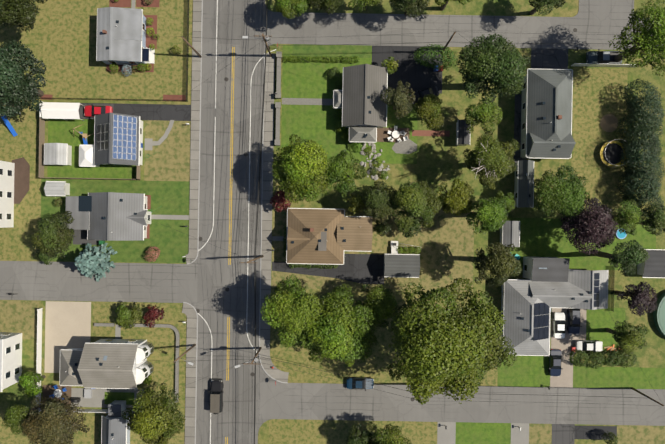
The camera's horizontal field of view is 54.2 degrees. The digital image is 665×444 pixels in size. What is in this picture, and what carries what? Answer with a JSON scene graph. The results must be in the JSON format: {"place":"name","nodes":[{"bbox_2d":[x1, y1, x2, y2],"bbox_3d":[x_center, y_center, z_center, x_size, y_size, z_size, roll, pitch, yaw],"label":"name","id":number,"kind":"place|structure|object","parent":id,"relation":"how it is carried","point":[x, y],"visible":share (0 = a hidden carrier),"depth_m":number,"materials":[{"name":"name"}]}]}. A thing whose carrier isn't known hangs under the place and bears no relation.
{"place":"outdoors","nodes":[
{"label":"outdoors","id":0,"kind":"place"},
{"bbox_2d":[0,161,14,227],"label":"house","id":1,"kind":"structure","parent":0,"point":[6,194],"depth_m":97.68,"materials":[{"name":"white"}]},
{"bbox_2d":[0,0,192,101],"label":"lawn","id":2,"kind":"structure","parent":0,"point":[60,39],"depth_m":99.92,"materials":[{"name":"plant"}]},
{"bbox_2d":[0,39,46,119],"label":"tree","id":3,"kind":"object","parent":2,"relation":"on","point":[15,80],"visible":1,"depth_m":88.02,"materials":[{"name":"green plant"}]},
{"bbox_2d":[0,0,49,32],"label":"tree","id":4,"kind":"object","parent":2,"relation":"on","point":[24,12],"visible":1,"depth_m":90.04,"materials":[{"name":"green plant"}]},
{"bbox_2d":[96,7,154,64],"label":"house","id":5,"kind":"structure","parent":2,"relation":"on","point":[121,36],"depth_m":96.30,"materials":[{"name":"white"}]},
{"bbox_2d":[40,179,189,262],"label":"lawn","id":6,"kind":"structure","parent":0,"point":[169,197],"depth_m":99.92,"materials":[{"name":"plant"}]},
{"bbox_2d":[30,211,76,257],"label":"tree","id":7,"kind":"object","parent":6,"relation":"on","point":[51,231],"visible":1,"depth_m":93.92,"materials":[{"name":"green plant"}]},
{"bbox_2d":[74,243,116,281],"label":"tree","id":8,"kind":"object","parent":6,"relation":"on","point":[91,261],"visible":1,"depth_m":96.29,"materials":[{"name":"green plant"}]},
{"bbox_2d":[65,192,150,240],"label":"house","id":9,"kind":"structure","parent":6,"relation":"on","point":[110,216],"depth_m":95.75,"materials":[{"name":"white"}]},
{"bbox_2d":[92,302,186,407],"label":"lawn","id":10,"kind":"structure","parent":0,"point":[162,340],"depth_m":99.92,"materials":[{"name":"plant"}]},
{"bbox_2d":[59,339,153,388],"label":"house","id":11,"kind":"structure","parent":10,"relation":"on","point":[111,363],"depth_m":93.73,"materials":[{"name":"white"}]},
{"bbox_2d":[71,388,143,407],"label":"concrete","id":12,"kind":"object","parent":10,"relation":"on","point":[97,398],"visible":0.4,"depth_m":99.90,"materials":[{"name":"concrete"}]},
{"bbox_2d":[104,392,133,404],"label":"lawn","id":13,"kind":"structure","parent":12,"relation":"on","point":[111,397],"depth_m":99.90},
{"bbox_2d":[115,302,142,329],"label":"tree","id":14,"kind":"object","parent":10,"relation":"on","point":[132,314],"visible":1,"depth_m":97.43,"materials":[{"name":"green plant"}]},
{"bbox_2d":[122,382,185,443],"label":"tree","id":15,"kind":"object","parent":10,"relation":"on","point":[156,425],"visible":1,"depth_m":91.01,"materials":[{"name":"green plant"}]},
{"bbox_2d":[120,323,179,401],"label":"stone wall","id":16,"kind":"structure","parent":0,"point":[174,328],"depth_m":99.36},
{"bbox_2d":[286,208,372,264],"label":"house","id":17,"kind":"structure","parent":0,"point":[322,236],"depth_m":96.13,"materials":[{"name":"brown"}]},
{"bbox_2d":[0,0,664,443],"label":"roads","id":18,"kind":"structure","parent":0,"point":[206,278],"depth_m":99.88,"materials":[{"name":"asphalt"}]},
{"bbox_2d":[208,379,223,413],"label":"pickup truck","id":19,"kind":"object","parent":18,"relation":"on","point":[216,391],"visible":1,"depth_m":98.53,"materials":[{"name":"paint"}]},
{"bbox_2d":[183,0,275,443],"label":"road markings","id":20,"kind":"object","parent":18,"relation":"on","point":[231,203],"visible":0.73,"depth_m":99.87,"materials":[{"name":"white paint"}]},
{"bbox_2d":[0,0,664,443],"bbox_3d":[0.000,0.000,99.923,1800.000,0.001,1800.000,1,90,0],"label":"ground","id":21,"kind":"structure","parent":0,"point":[440,158],"depth_m":99.92,"materials":[{"name":"green plant"}]},
{"bbox_2d":[0,332,21,391],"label":"house","id":22,"kind":"structure","parent":21,"relation":"on","point":[10,358],"depth_m":96.57,"materials":[{"name":"white"}]},
{"bbox_2d":[0,300,38,338],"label":"lawn","id":23,"kind":"structure","parent":21,"relation":"on","point":[18,316],"depth_m":99.92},
{"bbox_2d":[0,99,42,260],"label":"lawn","id":24,"kind":"structure","parent":21,"relation":"on","point":[15,243],"depth_m":99.92,"materials":[{"name":"plant"}]},
{"bbox_2d":[12,157,29,203],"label":"patio","id":25,"kind":"structure","parent":24,"relation":"on","point":[21,177],"depth_m":99.89,"materials":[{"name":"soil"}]},
{"bbox_2d":[2,404,40,434],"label":"tree","id":26,"kind":"object","parent":21,"relation":"on","point":[12,421],"visible":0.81,"depth_m":92.49,"materials":[{"name":"green plant"}]},
{"bbox_2d":[18,371,45,397],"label":"tree","id":27,"kind":"object","parent":21,"relation":"on","point":[32,378],"visible":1,"depth_m":95.19,"materials":[{"name":"green plant"}]},
{"bbox_2d":[20,394,89,443],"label":"tree","id":28,"kind":"object","parent":21,"relation":"on","point":[54,424],"visible":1,"depth_m":90.59,"materials":[{"name":"green plant"}]},
{"bbox_2d":[44,301,90,372],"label":"pad","id":29,"kind":"object","parent":21,"relation":"on","point":[67,325],"visible":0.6,"depth_m":99.91,"materials":[{"name":"concrete"}]},
{"bbox_2d":[35,308,142,412],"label":"vinyl fence","id":30,"kind":"object","parent":21,"relation":"on","point":[39,340],"visible":0.62,"depth_m":99.03,"materials":[{"name":"white"}]},
{"bbox_2d":[47,119,136,178],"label":"lawn","id":31,"kind":"structure","parent":21,"relation":"on","point":[60,130],"depth_m":99.92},
{"bbox_2d":[44,143,71,195],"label":"sheds","id":32,"kind":"object","parent":31,"relation":"on","point":[57,153],"visible":1,"depth_m":97.57,"materials":[{"name":"white"}]},
{"bbox_2d":[40,102,99,166],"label":"canopy tent","id":33,"kind":"object","parent":31,"relation":"on","point":[54,110],"visible":0.9,"depth_m":97.38,"materials":[{"name":"white fabric"}]},
{"bbox_2d":[38,116,140,179],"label":"wooden fence","id":34,"kind":"object","parent":31,"relation":"on","point":[41,143],"visible":0.85,"depth_m":98.85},
{"bbox_2d":[0,410,184,443],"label":"lawn","id":35,"kind":"structure","parent":21,"relation":"on","point":[93,423],"depth_m":99.92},
{"bbox_2d":[101,400,129,443],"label":"house","id":36,"kind":"structure","parent":35,"relation":"on","point":[115,428],"depth_m":96.55,"materials":[{"name":"white"}]},
{"bbox_2d":[94,112,142,165],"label":"house","id":37,"kind":"structure","parent":21,"relation":"on","point":[118,139],"depth_m":95.48,"materials":[{"name":"white"}]},
{"bbox_2d":[80,103,190,120],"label":"driveway","id":38,"kind":"structure","parent":21,"relation":"on","point":[174,112],"depth_m":99.91,"materials":[{"name":"asphalt"}]},
{"bbox_2d":[144,120,190,180],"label":"lawn","id":39,"kind":"structure","parent":21,"relation":"on","point":[169,160],"depth_m":99.92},
{"bbox_2d":[182,0,288,443],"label":"pavements","id":40,"kind":"structure","parent":21,"relation":"on","point":[191,313],"depth_m":99.79,"materials":[{"name":"concrete"}]},
{"bbox_2d":[242,33,271,56],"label":"pole","id":41,"kind":"object","parent":21,"relation":"on","point":[266,38],"visible":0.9,"depth_m":90.77,"materials":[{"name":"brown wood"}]},
{"bbox_2d":[108,0,662,443],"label":"overhead wires","id":42,"kind":"object","parent":41,"relation":"attached to","point":[255,272],"visible":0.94,"depth_m":94.36,"materials":[{"name":"black"}]},
{"bbox_2d":[274,0,312,18],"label":"tree","id":43,"kind":"object","parent":21,"relation":"on","point":[288,6],"visible":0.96,"depth_m":92.55,"materials":[{"name":"green plant"}]},
{"bbox_2d":[272,134,332,202],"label":"tree","id":44,"kind":"object","parent":21,"relation":"on","point":[298,176],"visible":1,"depth_m":88.78,"materials":[{"name":"green plant"}]},
{"bbox_2d":[308,0,345,14],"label":"tree","id":45,"kind":"object","parent":21,"relation":"on","point":[325,5],"visible":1,"depth_m":92.17,"materials":[{"name":"green plant"}]},
{"bbox_2d":[272,254,383,283],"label":"drive","id":46,"kind":"structure","parent":21,"relation":"on","point":[363,268],"depth_m":99.90,"materials":[{"name":"asphalt"}]},
{"bbox_2d":[304,283,378,366],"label":"tree","id":47,"kind":"object","parent":21,"relation":"on","point":[337,330],"visible":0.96,"depth_m":86.95,"materials":[{"name":"green plant"}]},
{"bbox_2d":[323,149,366,197],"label":"tree","id":48,"kind":"object","parent":21,"relation":"on","point":[340,167],"visible":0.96,"depth_m":90.05,"materials":[{"name":"green plant"}]},
{"bbox_2d":[360,142,389,180],"bbox_3d":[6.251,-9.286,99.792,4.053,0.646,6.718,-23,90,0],"label":"flowering tree","id":49,"kind":"object","parent":21,"relation":"on","point":[380,168],"visible":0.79,"depth_m":99.70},
{"bbox_2d":[361,181,397,218],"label":"tree","id":50,"kind":"object","parent":21,"relation":"on","point":[376,199],"visible":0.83,"depth_m":91.58,"materials":[{"name":"green plant"}]},
{"bbox_2d":[372,46,442,93],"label":"drive","id":51,"kind":"structure","parent":21,"relation":"on","point":[419,77],"depth_m":99.90,"materials":[{"name":"asphalt"}]},
{"bbox_2d":[413,44,459,69],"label":"tree","id":52,"kind":"object","parent":51,"relation":"on","point":[419,58],"visible":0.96,"depth_m":98.11,"materials":[{"name":"green plant"}]},
{"bbox_2d":[390,0,429,17],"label":"tree","id":53,"kind":"object","parent":21,"relation":"on","point":[405,5],"visible":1,"depth_m":92.30,"materials":[{"name":"green plant"}]},
{"bbox_2d":[387,180,441,232],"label":"tree","id":54,"kind":"object","parent":21,"relation":"on","point":[413,198],"visible":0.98,"depth_m":90.46,"materials":[{"name":"green plant"}]},
{"bbox_2d":[414,94,443,129],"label":"tree","id":55,"kind":"object","parent":21,"relation":"on","point":[430,107],"visible":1,"depth_m":93.45,"materials":[{"name":"green plant"}]},
{"bbox_2d":[437,422,455,443],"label":"drive","id":56,"kind":"structure","parent":21,"relation":"on","point":[446,436],"depth_m":99.90,"materials":[{"name":"concrete"}]},
{"bbox_2d":[387,278,517,404],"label":"tree","id":57,"kind":"object","parent":21,"relation":"on","point":[440,346],"visible":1,"depth_m":82.85,"materials":[{"name":"green plant"}]},
{"bbox_2d":[436,178,474,215],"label":"tree","id":58,"kind":"object","parent":21,"relation":"on","point":[452,199],"visible":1,"depth_m":91.74,"materials":[{"name":"green plant"}]},
{"bbox_2d":[464,98,502,132],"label":"tree","id":59,"kind":"object","parent":21,"relation":"on","point":[487,110],"visible":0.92,"depth_m":92.55,"materials":[{"name":"green plant"}]},
{"bbox_2d":[466,197,507,233],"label":"tree","id":60,"kind":"object","parent":21,"relation":"on","point":[487,215],"visible":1,"depth_m":89.98,"materials":[{"name":"green plant"}]},
{"bbox_2d":[463,130,519,189],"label":"tree","id":61,"kind":"object","parent":21,"relation":"on","point":[496,160],"visible":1,"depth_m":89.03,"materials":[{"name":"green plant"}]},
{"bbox_2d":[455,33,529,103],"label":"tree","id":62,"kind":"object","parent":21,"relation":"on","point":[493,63],"visible":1,"depth_m":85.77,"materials":[{"name":"green plant"}]},
{"bbox_2d":[473,241,522,287],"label":"tree","id":63,"kind":"object","parent":21,"relation":"on","point":[500,264],"visible":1,"depth_m":89.14,"materials":[{"name":"green plant"}]},
{"bbox_2d":[511,423,528,443],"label":"drive","id":64,"kind":"structure","parent":21,"relation":"on","point":[518,436],"depth_m":99.90,"materials":[{"name":"concrete"}]},
{"bbox_2d":[514,94,526,165],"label":"driveway","id":65,"kind":"structure","parent":21,"relation":"on","point":[517,127],"depth_m":99.90,"materials":[{"name":"asphalt"}]},
{"bbox_2d":[514,69,575,207],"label":"house","id":66,"kind":"structure","parent":21,"relation":"on","point":[546,117],"depth_m":94.77,"materials":[{"name":"white"}]},
{"bbox_2d":[528,0,565,15],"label":"tree","id":67,"kind":"object","parent":21,"relation":"on","point":[540,4],"visible":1,"depth_m":92.02,"materials":[{"name":"green plant"}]},
{"bbox_2d":[531,48,567,68],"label":"drive","id":68,"kind":"structure","parent":21,"relation":"on","point":[541,58],"depth_m":99.90,"materials":[{"name":"asphalt"}]},
{"bbox_2d":[501,257,607,355],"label":"house","id":69,"kind":"structure","parent":21,"relation":"on","point":[528,305],"depth_m":95.64,"materials":[{"name":"white"}]},
{"bbox_2d":[456,119,664,277],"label":"dark sheds","id":70,"kind":"object","parent":21,"relation":"on","point":[653,266],"visible":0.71,"depth_m":97.30,"materials":[{"name":"white"}]},
{"bbox_2d":[533,165,589,218],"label":"tree","id":71,"kind":"object","parent":21,"relation":"on","point":[567,195],"visible":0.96,"depth_m":91.28,"materials":[{"name":"green plant"}]},
{"bbox_2d":[552,424,574,443],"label":"drive","id":72,"kind":"structure","parent":21,"relation":"on","point":[563,433],"depth_m":99.90,"materials":[{"name":"concrete"}]},
{"bbox_2d":[550,308,585,387],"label":"drive","id":73,"kind":"structure","parent":21,"relation":"on","point":[564,379],"depth_m":99.90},
{"bbox_2d":[548,349,562,375],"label":"navy car","id":74,"kind":"object","parent":73,"relation":"on","point":[555,361],"visible":0.98,"depth_m":98.93,"materials":[{"name":"paint"}]},
{"bbox_2d":[574,426,616,439],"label":"drive","id":75,"kind":"structure","parent":21,"relation":"on","point":[591,432],"depth_m":99.90,"materials":[{"name":"concrete"}]},
{"bbox_2d":[569,349,637,368],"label":"hedge","id":76,"kind":"object","parent":21,"relation":"on","point":[585,356],"visible":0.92,"depth_m":98.20,"materials":[{"name":"green plant"}]},
{"bbox_2d":[586,49,621,63],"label":"car","id":77,"kind":"object","parent":21,"relation":"on","point":[599,57],"visible":0.79,"depth_m":98.80,"materials":[{"name":"grey paint"}]},
{"bbox_2d":[615,281,656,316],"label":"tree","id":78,"kind":"object","parent":21,"relation":"on","point":[639,295],"visible":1,"depth_m":91.63,"materials":[{"name":"purple plant"}]},
{"bbox_2d":[608,0,664,75],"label":"tree","id":79,"kind":"object","parent":21,"relation":"on","point":[652,34],"visible":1,"depth_m":86.54,"materials":[{"name":"green plant"}]},
{"bbox_2d":[617,170,661,203],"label":"tree","id":80,"kind":"object","parent":21,"relation":"on","point":[657,182],"visible":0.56,"depth_m":95.43,"materials":[{"name":"green plant"}]},
{"bbox_2d":[616,111,663,149],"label":"tree","id":81,"kind":"object","parent":21,"relation":"on","point":[660,132],"visible":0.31,"depth_m":96.15,"materials":[{"name":"green plant"}]},
{"bbox_2d":[619,138,661,179],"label":"tree","id":82,"kind":"object","parent":21,"relation":"on","point":[625,151],"visible":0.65,"depth_m":95.38,"materials":[{"name":"green plant"}]},
{"bbox_2d":[619,125,662,162],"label":"tree","id":83,"kind":"object","parent":21,"relation":"on","point":[657,141],"visible":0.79,"depth_m":95.08,"materials":[{"name":"green plant"}]},
{"bbox_2d":[623,78,663,123],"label":"tree","id":84,"kind":"object","parent":21,"relation":"on","point":[626,96],"visible":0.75,"depth_m":95.61,"materials":[{"name":"green plant"}]},
{"bbox_2d":[623,181,663,216],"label":"tree","id":85,"kind":"object","parent":21,"relation":"on","point":[658,200],"visible":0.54,"depth_m":95.25,"materials":[{"name":"green plant"}]},
{"bbox_2d":[624,151,664,190],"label":"tree","id":86,"kind":"object","parent":21,"relation":"on","point":[657,170],"visible":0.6,"depth_m":95.21,"materials":[{"name":"green plant"}]},
{"bbox_2d":[627,96,664,135],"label":"tree","id":87,"kind":"object","parent":21,"relation":"on","point":[660,114],"visible":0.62,"depth_m":94.94,"materials":[{"name":"green plant"}]},
{"bbox_2d":[653,292,664,336],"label":"pool","id":88,"kind":"structure","parent":21,"relation":"on","point":[659,316],"depth_m":98.67,"materials":[{"name":"teal"}]},
{"bbox_2d":[281,45,417,163],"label":"lawn","id":89,"kind":"structure","parent":0,"point":[311,79],"depth_m":99.92,"materials":[{"name":"plant"}]},
{"bbox_2d":[282,98,332,104],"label":"walk","id":90,"kind":"structure","parent":89,"relation":"on","point":[300,101],"depth_m":99.90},
{"bbox_2d":[283,55,359,63],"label":"hedge","id":91,"kind":"object","parent":89,"relation":"on","point":[352,60],"visible":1,"depth_m":99.25,"materials":[{"name":"green plant"}]},
{"bbox_2d":[292,44,370,57],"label":"lawn strip","id":92,"kind":"object","parent":89,"relation":"on","point":[313,50],"visible":0.6,"depth_m":99.91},
{"bbox_2d":[333,64,387,142],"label":"house","id":93,"kind":"structure","parent":89,"relation":"on","point":[359,102],"depth_m":95.66,"materials":[{"name":"white"}]},
{"bbox_2d":[377,128,409,141],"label":"patio","id":94,"kind":"structure","parent":89,"relation":"on","point":[382,135],"depth_m":99.90,"materials":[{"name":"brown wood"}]},
{"bbox_2d":[379,80,415,118],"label":"tree","id":95,"kind":"object","parent":89,"relation":"on","point":[400,102],"visible":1,"depth_m":92.56,"materials":[{"name":"green plant"}]},
{"bbox_2d":[269,419,437,443],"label":"lawn","id":96,"kind":"structure","parent":0,"point":[291,431],"depth_m":99.91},
{"bbox_2d":[346,424,372,443],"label":"tree","id":97,"kind":"object","parent":96,"relation":"on","point":[360,438],"visible":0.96,"depth_m":94.22,"materials":[{"name":"green plant"}]},
{"bbox_2d":[368,422,411,443],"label":"tree","id":98,"kind":"object","parent":96,"relation":"on","point":[384,436],"visible":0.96,"depth_m":92.61,"materials":[{"name":"green plant"}]},
{"bbox_2d":[272,207,473,291],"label":"lawn","id":99,"kind":"structure","parent":0,"point":[445,242],"depth_m":99.91,"materials":[{"name":"plant"}]},
{"bbox_2d":[270,288,501,385],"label":"lawn","id":100,"kind":"structure","parent":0,"point":[377,363],"depth_m":99.91,"materials":[{"name":"plant"}]},
{"bbox_2d":[260,279,325,349],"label":"tree","id":101,"kind":"object","parent":100,"relation":"on","point":[293,312],"visible":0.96,"depth_m":87.27,"materials":[{"name":"green plant"}]},
{"bbox_2d":[355,284,398,327],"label":"tree","id":102,"kind":"object","parent":100,"relation":"on","point":[383,311],"visible":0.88,"depth_m":90.39,"materials":[{"name":"green plant"}]},
{"bbox_2d":[384,254,419,277],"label":"garage","id":103,"kind":"structure","parent":0,"point":[403,265],"depth_m":96.84,"materials":[{"name":"white"}]},
{"bbox_2d":[455,422,510,443],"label":"lawn","id":104,"kind":"structure","parent":0,"point":[480,433],"depth_m":99.91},
{"bbox_2d":[497,355,549,386],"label":"lawn","id":105,"kind":"structure","parent":0,"point":[527,371],"depth_m":99.91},
{"bbox_2d":[529,423,551,443],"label":"lawn","id":106,"kind":"structure","parent":0,"point":[540,433],"depth_m":99.91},
{"bbox_2d":[505,218,655,270],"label":"lawn","id":107,"kind":"structure","parent":0,"point":[542,237],"depth_m":99.91,"materials":[{"name":"plant"}]},
{"bbox_2d":[500,221,519,246],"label":"shed","id":108,"kind":"structure","parent":107,"relation":"on","point":[509,232],"depth_m":97.32,"materials":[{"name":"white"}]},
{"bbox_2d":[559,197,617,255],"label":"tree","id":109,"kind":"object","parent":107,"relation":"on","point":[596,225],"visible":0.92,"depth_m":90.21,"materials":[{"name":"purple plant"}]},
{"bbox_2d":[593,240,649,276],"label":"tree","id":110,"kind":"object","parent":107,"relation":"on","point":[633,254],"visible":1,"depth_m":87.65,"materials":[{"name":"green plant"}]},
{"bbox_2d":[631,203,664,235],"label":"tree","id":111,"kind":"object","parent":107,"relation":"on","point":[651,221],"visible":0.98,"depth_m":91.63,"materials":[{"name":"green plant"}]},
{"bbox_2d":[571,68,627,218],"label":"lawn","id":112,"kind":"structure","parent":0,"point":[598,94],"depth_m":99.91,"materials":[{"name":"plant"}]},
{"bbox_2d":[600,139,629,166],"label":"trampoline","id":113,"kind":"object","parent":112,"relation":"on","point":[610,153],"visible":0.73,"depth_m":99.04,"materials":[{"name":"yellow"}]},
{"bbox_2d":[612,199,642,235],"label":"tree","id":114,"kind":"object","parent":112,"relation":"on","point":[622,218],"visible":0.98,"depth_m":91.67,"materials":[{"name":"green plant"}]},
{"bbox_2d":[586,308,624,350],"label":"lawn","id":115,"kind":"structure","parent":0,"point":[599,322],"depth_m":99.91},
{"bbox_2d":[606,320,648,353],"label":"tree","id":116,"kind":"object","parent":115,"relation":"on","point":[625,339],"visible":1,"depth_m":91.65,"materials":[{"name":"green plant"}]},
{"bbox_2d":[573,366,664,388],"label":"lawn","id":117,"kind":"structure","parent":0,"point":[613,377],"depth_m":99.91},
{"bbox_2d":[617,425,664,443],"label":"lawn","id":118,"kind":"structure","parent":0,"point":[635,434],"depth_m":99.91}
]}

